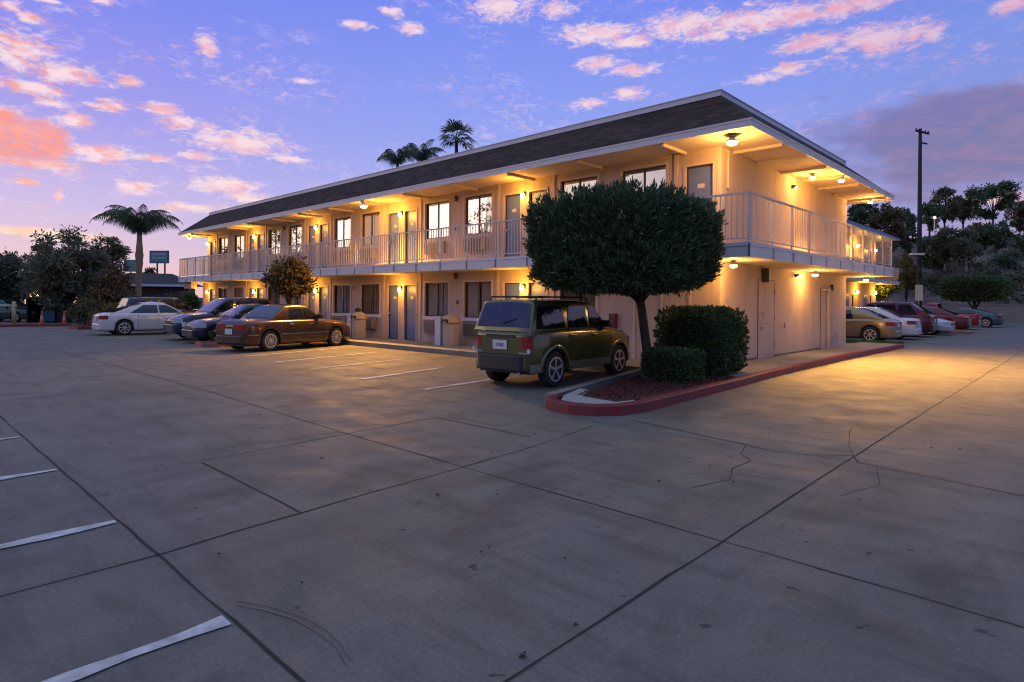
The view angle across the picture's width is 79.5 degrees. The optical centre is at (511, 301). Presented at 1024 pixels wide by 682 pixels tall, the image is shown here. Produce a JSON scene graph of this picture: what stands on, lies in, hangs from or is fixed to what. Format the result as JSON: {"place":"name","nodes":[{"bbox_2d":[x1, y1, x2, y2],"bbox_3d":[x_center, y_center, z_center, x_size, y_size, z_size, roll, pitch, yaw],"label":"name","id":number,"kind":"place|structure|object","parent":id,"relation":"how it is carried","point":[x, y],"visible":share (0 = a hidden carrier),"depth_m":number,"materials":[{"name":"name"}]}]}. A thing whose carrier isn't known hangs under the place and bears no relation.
{"place":"outdoors","nodes":[
{"label":"outdoors","id":0,"kind":"place"},
{"bbox_2d":[0,319,1023,681],"bbox_3d":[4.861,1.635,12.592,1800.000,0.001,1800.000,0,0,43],"label":"ground","id":1,"kind":"structure","parent":0,"point":[406,581],"depth_m":4.53,"materials":[{"name":"concrete"}]},
{"bbox_2d":[0,301,16,323],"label":"pipe barrier","id":2,"kind":"object","parent":1,"relation":"on","point":[13,305],"visible":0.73,"depth_m":36.44,"materials":[{"name":"beige metal"}]},
{"bbox_2d":[0,299,40,321],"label":"green car","id":3,"kind":"object","parent":1,"relation":"on","point":[5,312],"visible":0.63,"depth_m":40.12,"materials":[{"name":"green paint"}]},
{"bbox_2d":[0,247,40,320],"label":"broadleaf tree","id":4,"kind":"object","parent":1,"relation":"on","point":[10,263],"visible":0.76,"depth_m":42.14,"materials":[{"name":"green plant"}]},
{"bbox_2d":[0,324,70,326],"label":"kerb","id":5,"kind":"structure","parent":1,"relation":"on","point":[21,325],"depth_m":34.16,"materials":[{"name":"red paint"}]},
{"bbox_2d":[25,297,65,322],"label":"bin enclosure","id":6,"kind":"object","parent":1,"relation":"on","point":[31,306],"visible":0.39,"depth_m":40.13,"materials":[{"name":"grey"}]},
{"bbox_2d":[41,310,56,321],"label":"wheelie bin","id":7,"kind":"object","parent":1,"relation":"on","point":[48,316],"visible":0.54,"depth_m":40.22,"materials":[{"name":"teal plastic"}]},
{"bbox_2d":[13,224,113,322],"bbox_3d":[-28.783,-1.669,39.903,5.314,6.729,5.672,0,0,43],"label":"broadleaf tree","id":8,"kind":"object","parent":1,"relation":"on","point":[51,272],"visible":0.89,"depth_m":39.02,"materials":[{"name":"green plant"}]},
{"bbox_2d":[63,297,104,324],"bbox_3d":[-25.287,0.695,36.594,2.216,2.050,2.076,0,0,-11],"label":"bush","id":9,"kind":"object","parent":1,"relation":"on","point":[80,314],"visible":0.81,"depth_m":36.19,"materials":[{"name":"green plant"}]},
{"bbox_2d":[86,301,118,321],"bbox_3d":[-23.523,0.860,36.133,2.135,1.747,2.367,0,0,21],"label":"bush","id":10,"kind":"object","parent":1,"relation":"on","point":[108,307],"visible":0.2,"depth_m":35.53,"materials":[{"name":"green plant"}]},
{"bbox_2d":[78,261,138,309],"bbox_3d":[-25.455,-0.413,38.936,3.601,4.265,3.374,0,0,43],"label":"broadleaf tree","id":11,"kind":"object","parent":1,"relation":"on","point":[119,289],"visible":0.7,"depth_m":38.43,"materials":[{"name":"green plant"}]},
{"bbox_2d":[90,233,134,290],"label":"broadleaf tree","id":12,"kind":"object","parent":1,"relation":"on","point":[118,251],"visible":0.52,"depth_m":42.66,"materials":[{"name":"green plant"}]},
{"bbox_2d":[89,204,182,295],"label":"feather palm","id":13,"kind":"object","parent":1,"relation":"on","point":[139,223],"visible":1,"depth_m":46.55,"materials":[{"name":"green plant"}]},
{"bbox_2d":[92,302,184,334],"bbox_3d":[-16.459,0.756,28.177,2.020,1.454,4.500,0,0,44],"label":"white sedan","id":14,"kind":"object","parent":1,"relation":"on","point":[130,318],"visible":0.53,"depth_m":27.00,"materials":[{"name":"white paint"}]},
{"bbox_2d":[115,296,196,312],"bbox_3d":[-17.944,0.611,32.134,2.020,1.724,4.600,0,0,43],"label":"dark suv","id":15,"kind":"object","parent":1,"relation":"on","point":[177,303],"visible":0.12,"depth_m":31.24,"materials":[{"name":"blue paint"}]},
{"bbox_2d":[149,251,168,273],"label":"billboard","id":16,"kind":"object","parent":1,"relation":"on","point":[156,257],"visible":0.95,"depth_m":83.92,"materials":[{"name":"blue metal"}]},
{"bbox_2d":[124,273,202,297],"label":"bungalow","id":17,"kind":"object","parent":1,"relation":"on","point":[155,282],"visible":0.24,"depth_m":60.32,"materials":[{"name":"grey"}]},
{"bbox_2d":[185,293,200,308],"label":"bush","id":18,"kind":"object","parent":1,"relation":"on","point":[193,302],"visible":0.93,"depth_m":45.82,"materials":[{"name":"green plant"}]},
{"bbox_2d":[163,297,273,339],"bbox_3d":[-11.712,0.679,25.335,2.038,1.675,4.500,0,0,44],"label":"blue suv","id":19,"kind":"object","parent":1,"relation":"on","point":[210,309],"visible":0.27,"depth_m":24.32,"materials":[{"name":"blue paint"}]},
{"bbox_2d":[182,304,266,340],"bbox_3d":[-10.181,0.810,23.608,1.912,1.435,4.300,0,0,44],"label":"navy sedan","id":20,"kind":"object","parent":1,"relation":"on","point":[199,329],"visible":0.41,"depth_m":22.20,"materials":[{"name":"blue paint"}]},
{"bbox_2d":[195,341,320,346],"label":"kerb","id":21,"kind":"structure","parent":1,"relation":"on","point":[201,344],"depth_m":20.43,"materials":[{"name":"grey concrete"}]},
{"bbox_2d":[216,304,350,350],"bbox_3d":[-7.466,0.820,20.549,1.894,1.455,4.550,0,0,29],"label":"brown sedan","id":22,"kind":"object","parent":1,"relation":"on","point":[270,327],"visible":1,"depth_m":19.53,"materials":[{"name":"brown paint"}]},
{"bbox_2d":[235,600,351,663],"bbox_3d":[-1.058,1.587,3.018,0.920,0.001,0.138,0,0,36],"label":"tyre mark","id":23,"kind":"object","parent":1,"relation":"on","point":[346,662],"visible":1,"depth_m":3.03,"materials":[{"name":"black rubber"}]},
{"bbox_2d":[376,146,420,166],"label":"feather palm","id":24,"kind":"object","parent":1,"relation":"on","point":[399,158],"visible":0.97,"depth_m":51.60,"materials":[{"name":"green plant"}]},
{"bbox_2d":[403,139,445,161],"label":"feather palm","id":25,"kind":"object","parent":1,"relation":"on","point":[424,153],"visible":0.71,"depth_m":53.61,"materials":[{"name":"green plant"}]},
{"bbox_2d":[438,119,476,152],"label":"fan palm","id":26,"kind":"object","parent":1,"relation":"on","point":[453,126],"visible":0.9,"depth_m":57.82,"materials":[{"name":"green plant"}]},
{"bbox_2d":[0,330,948,681],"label":"road marking","id":27,"kind":"object","parent":1,"relation":"on","point":[124,656],"visible":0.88,"depth_m":2.97,"materials":[{"name":"paint"}]},
{"bbox_2d":[0,331,1023,681],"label":"pavement joint","id":28,"kind":"object","parent":1,"relation":"on","point":[278,659],"visible":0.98,"depth_m":4.12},
{"bbox_2d":[472,296,629,386],"bbox_3d":[0.996,0.755,12.878,1.768,1.704,3.950,0,0,39],"label":"green suv","id":29,"kind":"object","parent":1,"relation":"on","point":[549,342],"visible":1,"depth_m":11.60,"materials":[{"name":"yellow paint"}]},
{"bbox_2d":[544,368,640,402],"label":"kerb","id":30,"kind":"structure","parent":1,"relation":"on","point":[589,385],"depth_m":11.09,"materials":[{"name":"concrete"}]},
{"bbox_2d":[561,388,633,403],"bbox_3d":[1.145,1.535,9.435,1.074,0.146,1.442,0,0,-37],"label":"kerb apron","id":31,"kind":"object","parent":1,"relation":"on","point":[575,396],"visible":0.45,"depth_m":9.15,"materials":[{"name":"grey concrete"}]},
{"bbox_2d":[579,374,737,401],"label":"mulch ground","id":32,"kind":"structure","parent":1,"relation":"on","point":[662,392],"depth_m":10.13,"materials":[{"name":"brown wood"}]},
{"bbox_2d":[519,175,728,378],"bbox_3d":[2.132,-0.303,11.727,3.169,3.767,3.507,0,0,43],"label":"clipped tree","id":33,"kind":"object","parent":32,"relation":"on","point":[639,246],"visible":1,"depth_m":10.58,"materials":[{"name":"green plant"}]},
{"bbox_2d":[639,346,706,383],"bbox_3d":[2.997,1.185,11.505,1.119,0.711,0.958,0,0,43],"label":"hedge","id":34,"kind":"object","parent":32,"relation":"on","point":[670,363],"visible":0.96,"depth_m":11.20,"materials":[{"name":"green plant"}]},
{"bbox_2d":[652,304,749,375],"bbox_3d":[3.953,0.798,12.904,1.734,1.504,1.488,0,0,43],"label":"hedge","id":35,"kind":"object","parent":32,"relation":"on","point":[717,334],"visible":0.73,"depth_m":12.36,"materials":[{"name":"green plant"}]},
{"bbox_2d":[545,344,903,415],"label":"kerb","id":36,"kind":"structure","parent":1,"relation":"on","point":[555,403],"depth_m":10.02,"materials":[{"name":"red paint"}]},
{"bbox_2d":[846,219,899,306],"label":"motel building","id":37,"kind":"structure","parent":1,"relation":"on","point":[865,295],"depth_m":42.11,"materials":[{"name":"paint"}]},
{"bbox_2d":[846,306,901,340],"bbox_3d":[14.312,0.964,26.854,4.500,1.475,2.020,0,0,43],"label":"gold sedan","id":38,"kind":"object","parent":1,"relation":"on","point":[865,323],"visible":0.49,"depth_m":25.42,"materials":[{"name":"brown paint"}]},
{"bbox_2d":[874,277,906,301],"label":"shrub","id":39,"kind":"object","parent":1,"relation":"on","point":[884,291],"visible":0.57,"depth_m":45.33,"materials":[{"name":"green plant"}]},
{"bbox_2d":[863,307,921,339],"bbox_3d":[16.550,0.990,29.072,4.600,1.455,2.020,0,0,43],"label":"white sedan","id":40,"kind":"object","parent":1,"relation":"on","point":[911,326],"visible":0.18,"depth_m":27.38,"materials":[{"name":"white paint"}]},
{"bbox_2d":[863,302,937,336],"bbox_3d":[18.752,0.876,31.395,4.800,1.715,2.065,0,0,43],"label":"maroon suv","id":41,"kind":"object","parent":1,"relation":"on","point":[928,318],"visible":0.27,"depth_m":29.83,"materials":[{"name":"red paint"}]},
{"bbox_2d":[896,252,926,301],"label":"tree","id":42,"kind":"object","parent":1,"relation":"on","point":[908,276],"visible":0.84,"depth_m":51.49,"materials":[{"name":"green plant"}]},
{"bbox_2d":[915,285,922,303],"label":"sign board","id":43,"kind":"object","parent":1,"relation":"on","point":[918,293],"visible":0.88,"depth_m":47.96,"materials":[{"name":"silver metal"}]},
{"bbox_2d":[915,128,929,305],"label":"utility pole","id":44,"kind":"object","parent":1,"relation":"on","point":[919,216],"visible":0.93,"depth_m":54.87,"materials":[{"name":"brown wood"}]},
{"bbox_2d":[923,318,954,334],"bbox_3d":[21.104,1.042,33.298,4.600,1.415,2.020,0,0,43],"label":"silver sedan","id":45,"kind":"object","parent":1,"relation":"on","point":[944,325],"visible":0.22,"depth_m":31.43,"materials":[{"name":"grey paint"}]},
{"bbox_2d":[922,306,971,329],"bbox_3d":[24.782,1.038,37.253,4.850,1.475,2.020,0,0,43],"label":"dark red sedan","id":46,"kind":"object","parent":1,"relation":"on","point":[962,321],"visible":0.25,"depth_m":35.59,"materials":[{"name":"red paint"}]},
{"bbox_2d":[924,302,981,325],"bbox_3d":[27.974,0.941,40.841,5.100,1.715,2.065,0,0,43],"label":"red pickup","id":47,"kind":"object","parent":1,"relation":"on","point":[976,320],"visible":0.12,"depth_m":38.98,"materials":[{"name":"red paint"}]},
{"bbox_2d":[922,304,1023,321],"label":"retaining wall","id":48,"kind":"structure","parent":1,"relation":"on","point":[1012,312],"depth_m":57.00,"materials":[{"name":"grey concrete"}]},
{"bbox_2d":[939,274,1011,308],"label":"clipped tree","id":49,"kind":"object","parent":1,"relation":"on","point":[974,289],"visible":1,"depth_m":48.81,"materials":[{"name":"green plant"}]},
{"bbox_2d":[952,308,1004,327],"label":"teal coupe","id":50,"kind":"object","parent":1,"relation":"on","point":[989,319],"visible":0.44,"depth_m":42.70,"materials":[{"name":"teal paint"}]},
{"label":"planter ground","id":51,"kind":"structure","parent":1,"relation":"on","visible":0},
{"bbox_2d":[257,253,321,303],"bbox_3d":[-8.103,-0.028,22.358,2.076,3.541,2.177,0,0,43],"label":"tree","id":52,"kind":"object","parent":51,"relation":"on","point":[290,278],"visible":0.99,"depth_m":21.95,"materials":[{"name":"green plant"}]},
{"bbox_2d":[0,0,1023,297],"label":"sky","id":53,"kind":"structure","parent":0,"point":[189,110],"materials":[{"name":"blue"}]},
{"bbox_2d":[178,89,894,360],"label":"motel building","id":54,"kind":"structure","parent":0,"point":[421,251],"depth_m":18.84,"materials":[{"name":"paint"}]},
{"bbox_2d":[220,237,227,253],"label":"window","id":55,"kind":"structure","parent":54,"relation":"in","point":[223,241],"depth_m":34.10,"materials":[{"name":"white glass"}]},
{"bbox_2d":[235,234,243,257],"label":"window","id":56,"kind":"structure","parent":54,"relation":"in","point":[239,239],"depth_m":32.70,"materials":[{"name":"white glass"}]},
{"bbox_2d":[259,234,262,271],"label":"door","id":57,"kind":"structure","parent":54,"relation":"in","point":[261,235],"depth_m":30.99,"materials":[{"name":"grey metal"}]},
{"bbox_2d":[269,228,279,254],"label":"window","id":58,"kind":"structure","parent":54,"relation":"in","point":[274,234],"depth_m":29.92,"materials":[{"name":"white glass"}]},
{"bbox_2d":[289,225,301,251],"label":"window","id":59,"kind":"structure","parent":54,"relation":"in","point":[294,231],"depth_m":28.48,"materials":[{"name":"white glass"}]},
{"bbox_2d":[308,287,314,311],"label":"door","id":60,"kind":"structure","parent":54,"relation":"in","point":[311,295],"depth_m":27.39,"materials":[{"name":"grey metal"}]},
{"bbox_2d":[308,226,314,268],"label":"door","id":61,"kind":"structure","parent":54,"relation":"in","point":[311,229],"depth_m":27.42,"materials":[{"name":"grey metal"}]},
{"bbox_2d":[320,287,326,318],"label":"door","id":62,"kind":"structure","parent":54,"relation":"in","point":[323,307],"depth_m":26.69,"materials":[{"name":"grey metal"}]},
{"bbox_2d":[321,224,327,267],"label":"door","id":63,"kind":"structure","parent":54,"relation":"in","point":[324,228],"depth_m":26.71,"materials":[{"name":"grey metal"}]},
{"bbox_2d":[331,285,349,315],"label":"window","id":64,"kind":"structure","parent":54,"relation":"in","point":[343,294],"depth_m":25.66,"materials":[{"name":"grey glass"}]},
{"bbox_2d":[335,217,349,247],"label":"window","id":65,"kind":"structure","parent":54,"relation":"in","point":[342,225],"depth_m":25.68,"materials":[{"name":"white glass"}]},
{"bbox_2d":[362,212,379,245],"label":"window","id":66,"kind":"structure","parent":54,"relation":"in","point":[369,218],"depth_m":24.27,"materials":[{"name":"glass"}]},
{"bbox_2d":[362,284,380,317],"bbox_3d":[-5.529,-0.024,24.179,1.460,1.310,0.238,0,0,43],"label":"window","id":67,"kind":"structure","parent":54,"relation":"in","point":[370,292],"depth_m":24.27,"materials":[{"name":"brown glass"}]},
{"bbox_2d":[388,285,397,338],"bbox_3d":[-4.423,0.414,23.132,0.688,2.009,0.136,0,0,43],"label":"door","id":68,"kind":"structure","parent":54,"relation":"in","point":[393,290],"depth_m":23.21,"materials":[{"name":"grey metal"}]},
{"bbox_2d":[389,213,398,263],"bbox_3d":[-4.404,-2.286,23.132,0.688,2.029,0.136,0,0,43],"label":"door","id":69,"kind":"structure","parent":54,"relation":"in","point":[394,219],"depth_m":23.20,"materials":[{"name":"grey metal"}]},
{"bbox_2d":[406,285,415,340],"bbox_3d":[-3.661,0.420,22.410,0.688,2.009,0.136,0,0,43],"label":"door","id":70,"kind":"structure","parent":54,"relation":"in","point":[410,289],"depth_m":22.48,"materials":[{"name":"grey metal"}]},
{"bbox_2d":[406,210,415,262],"bbox_3d":[-3.642,-2.280,22.410,0.688,2.029,0.136,0,0,43],"label":"door","id":71,"kind":"structure","parent":54,"relation":"in","point":[410,215],"depth_m":22.52,"materials":[{"name":"grey metal"}]},
{"bbox_2d":[422,283,447,319],"bbox_3d":[-2.575,-0.003,21.380,1.460,1.310,0.238,0,0,43],"label":"window","id":72,"kind":"structure","parent":54,"relation":"in","point":[434,291],"depth_m":21.54,"materials":[{"name":"glass"}]},
{"bbox_2d":[427,201,448,238],"bbox_3d":[-2.520,-2.798,21.417,1.280,1.320,0.136,0,0,43],"label":"window","id":73,"kind":"structure","parent":54,"relation":"in","point":[437,213],"depth_m":21.44,"materials":[{"name":"white glass"}]},
{"bbox_2d":[461,282,490,321],"bbox_3d":[-1.079,0.007,19.963,1.460,1.310,0.238,0,0,43],"label":"window","id":74,"kind":"structure","parent":54,"relation":"in","point":[473,312],"depth_m":20.17,"materials":[{"name":"brown glass"}]},
{"bbox_2d":[466,194,491,234],"bbox_3d":[-1.024,-2.787,20.000,1.280,1.320,0.136,0,0,43],"label":"window","id":75,"kind":"structure","parent":54,"relation":"in","point":[478,208],"depth_m":19.94,"materials":[{"name":"white glass"}]},
{"bbox_2d":[505,283,519,298],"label":"door","id":76,"kind":"structure","parent":54,"relation":"in","point":[511,289],"depth_m":18.96,"materials":[{"name":"brown metal"}]},
{"bbox_2d":[505,194,519,256],"bbox_3d":[0.046,-2.254,18.917,0.688,2.029,0.136,0,0,43],"label":"door","id":77,"kind":"structure","parent":54,"relation":"in","point":[512,201],"depth_m":18.97,"materials":[{"name":"grey metal"}]},
{"bbox_2d":[530,282,545,298],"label":"door","id":78,"kind":"structure","parent":54,"relation":"in","point":[535,290],"depth_m":18.26,"materials":[{"name":"brown metal"}]},
{"bbox_2d":[531,190,546,240],"bbox_3d":[0.809,-2.249,18.195,0.688,2.029,0.136,0,0,43],"label":"door","id":79,"kind":"structure","parent":54,"relation":"in","point":[534,195],"depth_m":18.31,"materials":[{"name":"grey metal"}]},
{"bbox_2d":[561,290,594,308],"bbox_3d":[1.876,0.028,17.165,1.460,1.310,0.238,0,0,43],"label":"window","id":80,"kind":"structure","parent":54,"relation":"in","point":[591,299],"depth_m":17.17,"materials":[{"name":"brown glass"}]},
{"bbox_2d":[562,176,596,194],"bbox_3d":[1.931,-2.766,17.202,1.280,1.320,0.136,0,0,43],"label":"window","id":81,"kind":"structure","parent":54,"relation":"in","point":[591,180],"depth_m":17.25,"materials":[{"name":"white glass"}]},
{"bbox_2d":[623,165,665,190],"bbox_3d":[3.426,-2.756,15.785,1.280,1.320,0.136,0,0,43],"label":"window","id":82,"kind":"structure","parent":54,"relation":"in","point":[646,176],"depth_m":15.70,"materials":[{"name":"white glass"}]},
{"bbox_2d":[687,164,712,209],"bbox_3d":[4.497,-2.223,14.701,0.688,2.029,0.136,0,0,43],"label":"door","id":83,"kind":"structure","parent":54,"relation":"in","point":[699,178],"depth_m":14.72,"materials":[{"name":"grey metal"}]},
{"bbox_2d":[757,279,774,358],"bbox_3d":[6.743,0.462,16.272,0.080,2.052,1.109,0,0,43],"label":"door","id":84,"kind":"structure","parent":54,"relation":"in","point":[766,290],"depth_m":16.25,"materials":[{"name":"paint"}]},
{"bbox_2d":[820,289,826,348],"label":"door","id":85,"kind":"structure","parent":54,"relation":"in","point":[823,294],"depth_m":19.72,"materials":[{"name":"paint"}]},
{"bbox_2d":[322,337,893,376],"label":"sidewalk","id":86,"kind":"structure","parent":0,"point":[758,365],"depth_m":18.47,"materials":[{"name":"concrete"}]},
{"bbox_2d":[346,312,366,338],"bbox_3d":[-5.906,0.903,23.395,0.900,1.010,0.600,0,0,38],"label":"litter bin","id":87,"kind":"object","parent":86,"relation":"on","point":[356,321],"visible":0.98,"depth_m":23.11,"materials":[{"name":"beige plastic"}]},
{"bbox_2d":[434,314,459,345],"bbox_3d":[-2.098,0.930,19.926,0.900,1.010,0.600,0,0,38],"label":"litter bin","id":88,"kind":"object","parent":86,"relation":"on","point":[446,330],"visible":0.99,"depth_m":19.66,"materials":[{"name":"beige plastic"}]},
{"bbox_2d":[846,338,904,343],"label":"grass","id":89,"kind":"structure","parent":0,"point":[848,340],"depth_m":23.39,"materials":[{"name":"green plant"}]},
{"bbox_2d":[876,235,1023,303],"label":"hill","id":90,"kind":"structure","parent":0,"point":[899,295],"depth_m":64.48,"materials":[{"name":"green plant"}]},
{"bbox_2d":[846,203,881,243],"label":"hill tree","id":91,"kind":"object","parent":90,"relation":"on","point":[859,214],"visible":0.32,"depth_m":61.31,"materials":[{"name":"green plant"}]},
{"bbox_2d":[866,202,911,265],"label":"hill tree","id":92,"kind":"object","parent":90,"relation":"on","point":[895,218],"visible":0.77,"depth_m":59.07,"materials":[{"name":"green plant"}]},
{"bbox_2d":[897,207,916,257],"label":"hill tree","id":93,"kind":"object","parent":90,"relation":"on","point":[905,245],"visible":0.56,"depth_m":65.74,"materials":[{"name":"green plant"}]},
{"bbox_2d":[915,202,946,237],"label":"hill tree","id":94,"kind":"object","parent":90,"relation":"on","point":[930,211],"visible":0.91,"depth_m":77.32,"materials":[{"name":"green plant"}]},
{"bbox_2d":[922,272,941,286],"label":"shrub","id":95,"kind":"object","parent":90,"relation":"on","point":[930,278],"visible":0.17,"depth_m":61.24,"materials":[{"name":"green plant"}]},
{"bbox_2d":[915,236,949,267],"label":"hill tree","id":96,"kind":"object","parent":90,"relation":"on","point":[927,260],"visible":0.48,"depth_m":67.78,"materials":[{"name":"green plant"}]},
{"bbox_2d":[926,186,963,227],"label":"hill tree","id":97,"kind":"object","parent":90,"relation":"on","point":[951,210],"visible":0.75,"depth_m":81.45,"materials":[{"name":"green plant"}]},
{"bbox_2d":[927,225,965,270],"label":"hill tree","id":98,"kind":"object","parent":90,"relation":"on","point":[943,236],"visible":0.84,"depth_m":65.49,"materials":[{"name":"green plant"}]},
{"bbox_2d":[876,228,1023,302],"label":"hillside scrub","id":99,"kind":"object","parent":90,"relation":"on","point":[1014,287],"visible":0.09,"depth_m":63.35,"materials":[{"name":"green plant"}]},
{"bbox_2d":[944,225,984,275],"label":"hill tree","id":100,"kind":"object","parent":90,"relation":"on","point":[963,237],"visible":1,"depth_m":63.88,"materials":[{"name":"green plant"}]},
{"bbox_2d":[951,197,981,226],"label":"hill tree","id":101,"kind":"object","parent":90,"relation":"on","point":[966,206],"visible":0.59,"depth_m":87.05,"materials":[{"name":"green plant"}]},
{"bbox_2d":[961,221,994,249],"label":"hill tree","id":102,"kind":"object","parent":90,"relation":"on","point":[977,226],"visible":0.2,"depth_m":71.78,"materials":[{"name":"green plant"}]},
{"bbox_2d":[962,179,1023,223],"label":"hill tree","id":103,"kind":"object","parent":90,"relation":"on","point":[1002,189],"visible":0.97,"depth_m":83.64,"materials":[{"name":"green plant"}]},
{"bbox_2d":[978,218,1017,252],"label":"hill tree","id":104,"kind":"object","parent":90,"relation":"on","point":[1002,232],"visible":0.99,"depth_m":69.45,"materials":[{"name":"green plant"}]},
{"bbox_2d":[980,253,1019,268],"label":"shrub","id":105,"kind":"object","parent":90,"relation":"on","point":[1008,259],"visible":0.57,"depth_m":65.34,"materials":[{"name":"green plant"}]},
{"bbox_2d":[1002,248,1023,259],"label":"shrub","id":106,"kind":"object","parent":90,"relation":"on","point":[1016,251],"visible":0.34,"depth_m":67.27,"materials":[{"name":"green plant"}]},
{"bbox_2d":[1004,199,1023,235],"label":"hill tree","id":107,"kind":"object","parent":90,"relation":"on","point":[1017,218],"visible":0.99,"depth_m":80.21,"materials":[{"name":"green plant"}]},
{"bbox_2d":[1012,234,1023,253],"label":"hill tree","id":108,"kind":"object","parent":90,"relation":"on","point":[1020,239],"visible":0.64,"depth_m":71.89,"materials":[{"name":"green plant"}]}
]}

